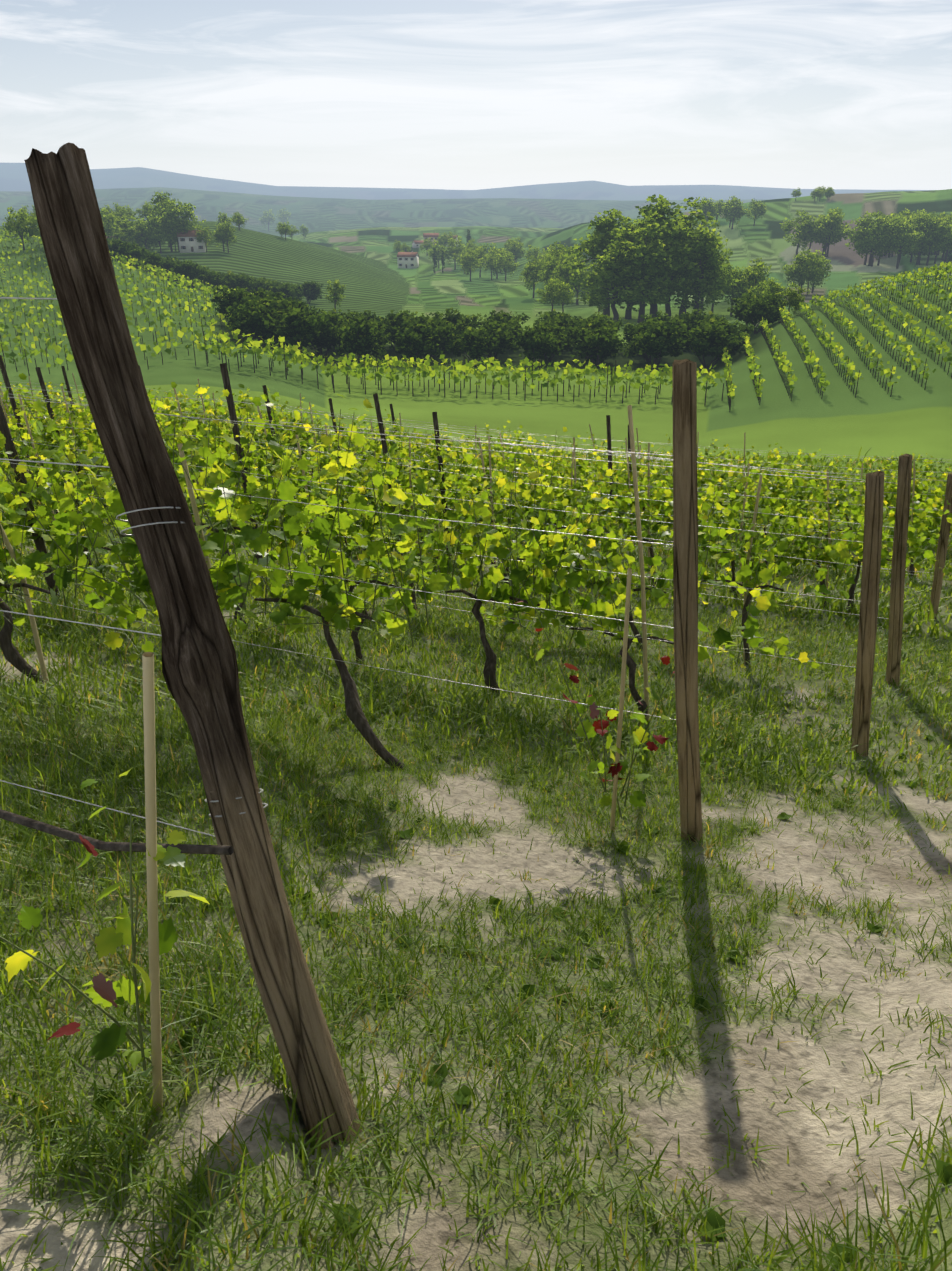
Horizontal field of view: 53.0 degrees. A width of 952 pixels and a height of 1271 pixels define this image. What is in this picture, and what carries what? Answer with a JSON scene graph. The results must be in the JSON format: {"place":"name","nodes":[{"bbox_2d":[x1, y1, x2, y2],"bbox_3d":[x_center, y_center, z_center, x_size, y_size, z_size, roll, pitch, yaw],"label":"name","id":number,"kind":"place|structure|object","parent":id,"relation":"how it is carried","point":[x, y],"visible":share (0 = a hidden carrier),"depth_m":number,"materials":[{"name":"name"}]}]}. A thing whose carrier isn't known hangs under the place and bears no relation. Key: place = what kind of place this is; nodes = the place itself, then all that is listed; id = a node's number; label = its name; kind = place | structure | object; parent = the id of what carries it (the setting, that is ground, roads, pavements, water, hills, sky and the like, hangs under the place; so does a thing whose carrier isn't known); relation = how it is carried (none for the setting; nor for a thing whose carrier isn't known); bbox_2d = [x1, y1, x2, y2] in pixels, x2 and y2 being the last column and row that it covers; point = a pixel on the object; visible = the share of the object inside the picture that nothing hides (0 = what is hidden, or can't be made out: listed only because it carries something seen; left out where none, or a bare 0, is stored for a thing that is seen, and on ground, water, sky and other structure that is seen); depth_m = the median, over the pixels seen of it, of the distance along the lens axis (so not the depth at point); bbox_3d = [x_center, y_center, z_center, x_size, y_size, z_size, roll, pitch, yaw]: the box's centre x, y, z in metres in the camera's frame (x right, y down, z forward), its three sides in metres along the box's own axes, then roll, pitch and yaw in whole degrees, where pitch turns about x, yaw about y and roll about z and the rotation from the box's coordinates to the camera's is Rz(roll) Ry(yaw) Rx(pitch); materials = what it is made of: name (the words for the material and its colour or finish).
{"place":"outdoors","nodes":[
{"label":"outdoors","id":0,"kind":"place"},
{"bbox_2d":[0,163,951,1270],"bbox_3d":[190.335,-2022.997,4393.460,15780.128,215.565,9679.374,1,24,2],"label":"ground","id":1,"kind":"structure","parent":0,"point":[351,238],"depth_m":3.19,"materials":[{"name":"green plant"}]},
{"bbox_2d":[2,207,38,249],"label":"round tree","id":2,"kind":"object","parent":1,"relation":"on","point":[21,227],"visible":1,"depth_m":139.62,"materials":[{"name":"green plant"}]},
{"bbox_2d":[100,207,119,236],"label":"round tree","id":3,"kind":"object","parent":1,"relation":"on","point":[107,220],"visible":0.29,"depth_m":206.14,"materials":[{"name":"green plant"}]},
{"bbox_2d":[108,239,131,259],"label":"bush","id":4,"kind":"object","parent":1,"relation":"on","point":[124,249],"visible":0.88,"depth_m":140.08,"materials":[{"name":"green plant"}]},
{"bbox_2d":[120,214,156,247],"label":"round tree","id":5,"kind":"object","parent":1,"relation":"on","point":[140,225],"visible":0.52,"depth_m":212.35,"materials":[{"name":"green plant"}]},
{"bbox_2d":[132,222,162,250],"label":"round tree","id":6,"kind":"object","parent":1,"relation":"on","point":[151,239],"visible":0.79,"depth_m":212.77,"materials":[{"name":"green plant"}]},
{"bbox_2d":[135,251,162,274],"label":"bush","id":7,"kind":"object","parent":1,"relation":"on","point":[152,258],"visible":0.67,"depth_m":139.83,"materials":[{"name":"green plant"}]},
{"bbox_2d":[147,224,172,253],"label":"round tree","id":8,"kind":"object","parent":1,"relation":"on","point":[158,232],"visible":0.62,"depth_m":214.75,"materials":[{"name":"green plant"}]},
{"bbox_2d":[147,190,174,246],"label":"tall tree","id":9,"kind":"object","parent":1,"relation":"on","point":[160,198],"visible":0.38,"depth_m":220.77,"materials":[{"name":"green plant"}]},
{"bbox_2d":[146,198,191,251],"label":"round tree","id":10,"kind":"object","parent":1,"relation":"on","point":[154,221],"visible":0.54,"depth_m":214.44,"materials":[{"name":"green plant"}]},
{"bbox_2d":[163,198,205,241],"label":"round tree","id":11,"kind":"object","parent":1,"relation":"on","point":[188,213],"visible":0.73,"depth_m":215.71,"materials":[{"name":"green plant"}]},
{"bbox_2d":[169,258,205,284],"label":"bush","id":12,"kind":"object","parent":1,"relation":"on","point":[191,272],"visible":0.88,"depth_m":140.73,"materials":[{"name":"green plant"}]},
{"bbox_2d":[177,230,205,252],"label":"house","id":13,"kind":"structure","parent":1,"relation":"on","point":[189,242],"depth_m":217.34,"materials":[{"name":"white paint"}]},
{"bbox_2d":[24,142,361,1149],"bbox_3d":[-0.509,0.128,1.835,0.142,2.216,0.139,-16,-1,-32],"label":"leaning post","id":14,"kind":"object","parent":1,"relation":"on","point":[200,666],"visible":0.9,"depth_m":1.81,"materials":[{"name":"brown wood"}]},
{"bbox_2d":[0,297,951,836],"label":"trellis wires","id":15,"kind":"object","parent":14,"relation":"attached to","point":[440,519],"visible":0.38,"depth_m":5.24,"materials":[{"name":"grey metal"}]},
{"bbox_2d":[198,269,229,291],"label":"bush","id":16,"kind":"object","parent":1,"relation":"on","point":[213,278],"visible":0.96,"depth_m":141.47,"materials":[{"name":"green plant"}]},
{"bbox_2d":[209,221,236,251],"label":"round tree","id":17,"kind":"object","parent":1,"relation":"on","point":[219,234],"visible":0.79,"depth_m":219.26,"materials":[{"name":"green plant"}]},
{"bbox_2d":[210,285,255,328],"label":"bush","id":18,"kind":"object","parent":1,"relation":"on","point":[224,302],"visible":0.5,"depth_m":83.49,"materials":[{"name":"green plant"}]},
{"bbox_2d":[226,273,257,292],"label":"bush","id":19,"kind":"object","parent":1,"relation":"on","point":[239,281],"visible":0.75,"depth_m":142.08,"materials":[{"name":"green plant"}]},
{"bbox_2d":[226,300,280,340],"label":"bush","id":20,"kind":"object","parent":1,"relation":"on","point":[252,312],"visible":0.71,"depth_m":75.07,"materials":[{"name":"green plant"}]},
{"bbox_2d":[233,294,298,334],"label":"bush","id":21,"kind":"object","parent":1,"relation":"on","point":[284,305],"visible":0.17,"depth_m":79.75,"materials":[{"name":"green plant"}]},
{"bbox_2d":[263,281,296,300],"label":"bush","id":22,"kind":"object","parent":1,"relation":"on","point":[286,290],"visible":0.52,"depth_m":142.42,"materials":[{"name":"green plant"}]},
{"bbox_2d":[253,305,334,349],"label":"bush","id":23,"kind":"object","parent":1,"relation":"on","point":[299,327],"visible":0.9,"depth_m":74.59,"materials":[{"name":"green plant"}]},
{"bbox_2d":[290,281,324,302],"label":"bush","id":24,"kind":"object","parent":1,"relation":"on","point":[312,290],"visible":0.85,"depth_m":160.90,"materials":[{"name":"green plant"}]},
{"bbox_2d":[301,308,342,357],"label":"bush","id":25,"kind":"object","parent":1,"relation":"on","point":[326,335],"visible":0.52,"depth_m":79.90,"materials":[{"name":"green plant"}]},
{"bbox_2d":[325,280,345,308],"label":"tall tree","id":26,"kind":"object","parent":1,"relation":"on","point":[335,297],"visible":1,"depth_m":138.73,"materials":[{"name":"green plant"}]},
{"bbox_2d":[334,316,386,362],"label":"bush","id":27,"kind":"object","parent":1,"relation":"on","point":[359,337],"visible":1,"depth_m":75.27,"materials":[{"name":"green plant"}]},
{"bbox_2d":[375,310,417,351],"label":"bush","id":28,"kind":"object","parent":1,"relation":"on","point":[397,320],"visible":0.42,"depth_m":83.80,"materials":[{"name":"green plant"}]},
{"bbox_2d":[397,251,418,268],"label":"house","id":29,"kind":"structure","parent":1,"relation":"on","point":[408,260],"depth_m":319.22,"materials":[{"name":"white paint"}]},
{"bbox_2d":[389,320,453,362],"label":"bush","id":30,"kind":"object","parent":1,"relation":"on","point":[410,344],"visible":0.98,"depth_m":75.35,"materials":[{"name":"green plant"}]},
{"bbox_2d":[0,389,863,1075],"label":"vine shoots","id":31,"kind":"object","parent":1,"relation":"on","point":[140,1045],"visible":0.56,"depth_m":4.24,"materials":[{"name":"green plant"}]},
{"bbox_2d":[407,311,456,358],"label":"bush","id":32,"kind":"object","parent":1,"relation":"on","point":[430,321],"visible":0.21,"depth_m":80.06,"materials":[{"name":"green plant"}]},
{"bbox_2d":[442,236,466,268],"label":"round tree","id":33,"kind":"object","parent":1,"relation":"on","point":[452,249],"visible":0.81,"depth_m":309.56,"materials":[{"name":"green plant"}]},
{"bbox_2d":[426,307,485,339],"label":"bush","id":34,"kind":"object","parent":1,"relation":"on","point":[453,318],"visible":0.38,"depth_m":87.40,"materials":[{"name":"green plant"}]},
{"bbox_2d":[0,355,914,1040],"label":"vine","id":35,"kind":"object","parent":1,"relation":"on","point":[354,711],"depth_m":5.25,"materials":[{"name":"brown plant"}]},
{"bbox_2d":[0,373,671,1076],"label":"vine leaves","id":36,"kind":"object","parent":35,"relation":"attached to","point":[112,939],"visible":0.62,"depth_m":3.84,"materials":[{"name":"green plant"}]},
{"bbox_2d":[0,378,951,683],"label":"vine leaves","id":37,"kind":"object","parent":35,"relation":"attached to","point":[836,552],"visible":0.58,"depth_m":6.69,"materials":[{"name":"green plant"}]},
{"bbox_2d":[0,380,951,550],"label":"vine leaves","id":38,"kind":"object","parent":35,"relation":"attached to","point":[777,488],"visible":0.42,"depth_m":15.22,"materials":[{"name":"green plant"}]},
{"bbox_2d":[0,373,915,1112],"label":"bamboo stakes","id":39,"kind":"object","parent":1,"relation":"on","point":[152,845],"visible":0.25,"depth_m":3.42,"materials":[{"name":"beige wood"}]},
{"bbox_2d":[459,248,482,280],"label":"round tree","id":40,"kind":"object","parent":1,"relation":"on","point":[469,259],"visible":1,"depth_m":256.60,"materials":[{"name":"green plant"}]},
{"bbox_2d":[445,327,499,365],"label":"bush","id":41,"kind":"object","parent":1,"relation":"on","point":[477,341],"visible":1,"depth_m":75.15,"materials":[{"name":"green plant"}]},
{"bbox_2d":[0,405,951,1270],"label":"grass","id":42,"kind":"structure","parent":1,"relation":"on","point":[780,751],"depth_m":2.91,"materials":[{"name":"green plant"}]},
{"bbox_2d":[0,228,951,411],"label":"vineyard","id":43,"kind":"object","parent":1,"relation":"on","point":[425,367],"depth_m":62.93,"materials":[{"name":"green plant"}]},
{"bbox_2d":[1,561,951,1269],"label":"weed leaves","id":44,"kind":"object","parent":1,"relation":"on","point":[441,1073],"visible":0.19,"depth_m":2.66,"materials":[{"name":"green plant"}]},
{"bbox_2d":[467,321,518,360],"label":"bush","id":45,"kind":"object","parent":1,"relation":"on","point":[505,335],"visible":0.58,"depth_m":79.25,"materials":[{"name":"green plant"}]},
{"bbox_2d":[469,313,519,348],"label":"bush","id":46,"kind":"object","parent":1,"relation":"on","point":[500,318],"visible":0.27,"depth_m":84.38,"materials":[{"name":"green plant"}]},
{"bbox_2d":[493,250,519,280],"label":"round tree","id":47,"kind":"object","parent":1,"relation":"on","point":[507,264],"visible":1,"depth_m":253.13,"materials":[{"name":"green plant"}]},
{"bbox_2d":[519,255,545,297],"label":"round tree","id":48,"kind":"object","parent":1,"relation":"on","point":[531,274],"visible":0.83,"depth_m":187.62,"materials":[{"name":"green plant"}]},
{"bbox_2d":[512,320,566,367],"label":"bush","id":49,"kind":"object","parent":1,"relation":"on","point":[533,342],"visible":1,"depth_m":74.92,"materials":[{"name":"green plant"}]},
{"bbox_2d":[535,277,568,310],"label":"round tree","id":50,"kind":"object","parent":1,"relation":"on","point":[546,295],"visible":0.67,"depth_m":148.36,"materials":[{"name":"green plant"}]},
{"bbox_2d":[537,321,577,360],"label":"bush","id":51,"kind":"object","parent":1,"relation":"on","point":[564,340],"visible":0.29,"depth_m":79.61,"materials":[{"name":"green plant"}]},
{"bbox_2d":[535,309,583,325],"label":"bush","id":52,"kind":"object","parent":1,"relation":"on","point":[551,314],"visible":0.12,"depth_m":92.39,"materials":[{"name":"green plant"}]},
{"bbox_2d":[537,241,589,285],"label":"round tree","id":53,"kind":"object","parent":1,"relation":"on","point":[560,251],"visible":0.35,"depth_m":179.48,"materials":[{"name":"green plant"}]},
{"bbox_2d":[551,279,575,312],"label":"round tree","id":54,"kind":"object","parent":1,"relation":"on","point":[560,293],"visible":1,"depth_m":146.14,"materials":[{"name":"green plant"}]},
{"bbox_2d":[544,252,585,303],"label":"round tree","id":55,"kind":"object","parent":1,"relation":"on","point":[557,274],"visible":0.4,"depth_m":172.32,"materials":[{"name":"green plant"}]},
{"bbox_2d":[554,255,595,304],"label":"round tree","id":56,"kind":"object","parent":1,"relation":"on","point":[568,280],"visible":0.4,"depth_m":169.46,"materials":[{"name":"green plant"}]},
{"bbox_2d":[564,316,619,360],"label":"bush","id":57,"kind":"object","parent":1,"relation":"on","point":[596,324],"visible":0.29,"depth_m":79.46,"materials":[{"name":"green plant"}]},
{"bbox_2d":[569,323,623,366],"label":"bush","id":58,"kind":"object","parent":1,"relation":"on","point":[606,341],"visible":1,"depth_m":75.97,"materials":[{"name":"green plant"}]},
{"bbox_2d":[563,208,639,315],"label":"poplar tree","id":59,"kind":"object","parent":1,"relation":"on","point":[598,240],"visible":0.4,"depth_m":135.11,"materials":[{"name":"green plant"}]},
{"bbox_2d":[577,227,651,321],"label":"poplar tree","id":60,"kind":"object","parent":1,"relation":"on","point":[610,266],"visible":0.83,"depth_m":127.37,"materials":[{"name":"green plant"}]},
{"bbox_2d":[584,217,659,319],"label":"poplar tree","id":61,"kind":"object","parent":1,"relation":"on","point":[628,311],"visible":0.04,"depth_m":133.13,"materials":[{"name":"green plant"}]},
{"bbox_2d":[612,211,680,322],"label":"poplar tree","id":62,"kind":"object","parent":1,"relation":"on","point":[645,253],"visible":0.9,"depth_m":125.47,"materials":[{"name":"green plant"}]},
{"bbox_2d":[623,318,671,361],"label":"bush","id":63,"kind":"object","parent":1,"relation":"on","point":[638,329],"visible":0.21,"depth_m":79.29,"materials":[{"name":"green plant"}]},
{"bbox_2d":[608,194,706,317],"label":"poplar tree","id":64,"kind":"object","parent":1,"relation":"on","point":[661,207],"visible":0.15,"depth_m":130.70,"materials":[{"name":"green plant"}]},
{"bbox_2d":[629,319,688,366],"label":"bush","id":65,"kind":"object","parent":1,"relation":"on","point":[656,339],"visible":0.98,"depth_m":75.40,"materials":[{"name":"green plant"}]},
{"bbox_2d":[640,219,708,319],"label":"poplar tree","id":66,"kind":"object","parent":1,"relation":"on","point":[674,243],"visible":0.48,"depth_m":126.58,"materials":[{"name":"green plant"}]},
{"bbox_2d":[672,359,702,841],"bbox_3d":[0.739,0.077,3.312,0.092,2.016,0.094,-7,24,-2],"label":"end post","id":67,"kind":"object","parent":1,"relation":"on","point":[685,543],"visible":0.81,"depth_m":3.19,"materials":[{"name":"brown wood"}]},
{"bbox_2d":[672,197,728,315],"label":"poplar tree","id":68,"kind":"object","parent":1,"relation":"on","point":[694,204],"visible":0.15,"depth_m":130.86,"materials":[{"name":"plant"}]},
{"bbox_2d":[675,308,725,346],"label":"bush","id":69,"kind":"object","parent":1,"relation":"on","point":[694,315],"visible":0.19,"depth_m":88.41,"materials":[{"name":"green plant"}]},
{"bbox_2d":[668,224,739,313],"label":"poplar tree","id":70,"kind":"object","parent":1,"relation":"on","point":[711,264],"visible":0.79,"depth_m":127.25,"materials":[{"name":"green plant"}]},
{"bbox_2d":[695,198,718,227],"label":"round tree","id":71,"kind":"object","parent":1,"relation":"on","point":[709,205],"visible":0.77,"depth_m":311.07,"materials":[{"name":"green plant"}]},
{"bbox_2d":[677,318,749,368],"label":"bush","id":72,"kind":"object","parent":1,"relation":"on","point":[701,339],"visible":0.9,"depth_m":74.99,"materials":[{"name":"green plant"}]},
{"bbox_2d":[701,316,758,358],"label":"bush","id":73,"kind":"object","parent":1,"relation":"on","point":[733,329],"visible":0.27,"depth_m":78.95,"materials":[{"name":"green plant"}]},
{"bbox_2d":[721,196,750,228],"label":"round tree","id":74,"kind":"object","parent":1,"relation":"on","point":[735,210],"visible":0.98,"depth_m":307.58,"materials":[{"name":"green plant"}]},
{"bbox_2d":[712,263,760,315],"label":"round tree","id":75,"kind":"object","parent":1,"relation":"on","point":[737,289],"visible":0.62,"depth_m":137.22,"materials":[{"name":"green plant"}]},
{"bbox_2d":[731,258,771,296],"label":"round tree","id":76,"kind":"object","parent":1,"relation":"on","point":[755,273],"visible":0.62,"depth_m":137.78,"materials":[{"name":"green plant"}]},
{"bbox_2d":[727,289,783,331],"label":"hazel tree","id":77,"kind":"object","parent":1,"relation":"on","point":[736,311],"visible":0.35,"depth_m":90.27,"materials":[{"name":"green plant"}]},
{"bbox_2d":[747,198,767,225],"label":"round tree","id":78,"kind":"object","parent":1,"relation":"on","point":[761,210],"visible":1,"depth_m":309.37,"materials":[{"name":"green plant"}]},
{"bbox_2d":[739,295,783,333],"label":"hazel tree","id":79,"kind":"object","parent":1,"relation":"on","point":[756,309],"visible":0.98,"depth_m":83.64,"materials":[{"name":"green plant"}]},
{"bbox_2d":[761,277,784,302],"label":"round tree","id":80,"kind":"object","parent":1,"relation":"on","point":[775,287],"visible":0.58,"depth_m":105.13,"materials":[{"name":"green plant"}]},
{"bbox_2d":[772,282,809,316],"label":"round tree","id":81,"kind":"object","parent":1,"relation":"on","point":[791,300],"visible":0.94,"depth_m":84.50,"materials":[{"name":"green plant"}]},
{"bbox_2d":[779,208,818,256],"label":"round tree","id":82,"kind":"object","parent":1,"relation":"on","point":[804,234],"visible":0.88,"depth_m":248.02,"materials":[{"name":"green plant"}]},
{"bbox_2d":[785,252,814,292],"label":"round tree","id":83,"kind":"object","parent":1,"relation":"on","point":[793,271],"visible":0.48,"depth_m":180.34,"materials":[{"name":"green plant"}]},
{"bbox_2d":[781,249,821,293],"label":"round tree","id":84,"kind":"object","parent":1,"relation":"on","point":[798,257],"visible":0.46,"depth_m":180.54,"materials":[{"name":"green plant"}]},
{"bbox_2d":[794,252,826,295],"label":"round tree","id":85,"kind":"object","parent":1,"relation":"on","point":[814,269],"visible":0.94,"depth_m":178.50,"materials":[{"name":"green plant"}]},
{"bbox_2d":[804,249,832,292],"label":"round tree","id":86,"kind":"object","parent":1,"relation":"on","point":[824,271],"visible":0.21,"depth_m":182.62,"materials":[{"name":"green plant"}]},
{"bbox_2d":[807,208,848,256],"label":"round tree","id":87,"kind":"object","parent":1,"relation":"on","point":[830,229],"visible":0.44,"depth_m":245.46,"materials":[{"name":"green plant"}]},
{"bbox_2d":[814,208,847,256],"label":"round tree","id":88,"kind":"object","parent":1,"relation":"on","point":[828,222],"visible":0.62,"depth_m":244.25,"materials":[{"name":"green plant"}]},
{"bbox_2d":[843,211,885,264],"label":"round tree","id":89,"kind":"object","parent":1,"relation":"on","point":[852,235],"visible":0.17,"depth_m":227.12,"materials":[{"name":"green plant"}]},
{"bbox_2d":[851,471,884,755],"bbox_3d":[1.929,0.047,4.724,0.091,1.763,0.106,-8,24,-2],"label":"end post","id":90,"kind":"object","parent":1,"relation":"on","point":[872,538],"visible":0.88,"depth_m":4.62,"materials":[{"name":"brown wood"}]},
{"bbox_2d":[849,210,893,265],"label":"round tree","id":91,"kind":"object","parent":1,"relation":"on","point":[870,224],"visible":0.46,"depth_m":223.98,"materials":[{"name":"green plant"}]},
{"bbox_2d":[854,215,898,266],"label":"round tree","id":92,"kind":"object","parent":1,"relation":"on","point":[880,242],"visible":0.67,"depth_m":222.60,"materials":[{"name":"green plant"}]},
{"bbox_2d":[885,454,911,685],"bbox_3d":[2.877,-0.296,6.522,0.110,1.919,0.116,-8,24,-1],"label":"end post","id":93,"kind":"object","parent":1,"relation":"on","point":[898,567],"visible":0.83,"depth_m":6.41,"materials":[{"name":"brown wood"}]},
{"bbox_2d":[884,215,921,268],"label":"round tree","id":94,"kind":"object","parent":1,"relation":"on","point":[892,243],"visible":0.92,"depth_m":220.90,"materials":[{"name":"green plant"}]},
{"bbox_2d":[915,212,951,265],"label":"round tree","id":95,"kind":"object","parent":1,"relation":"on","point":[941,239],"visible":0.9,"depth_m":223.92,"materials":[{"name":"green plant"}]},
{"bbox_2d":[928,473,951,618],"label":"end post","id":96,"kind":"object","parent":1,"relation":"on","point":[940,559],"visible":0.71,"depth_m":9.54,"materials":[{"name":"brown wood"}]},
{"bbox_2d":[0,0,951,189],"label":"sky","id":97,"kind":"structure","parent":0,"point":[411,94],"materials":[{"name":"white"}]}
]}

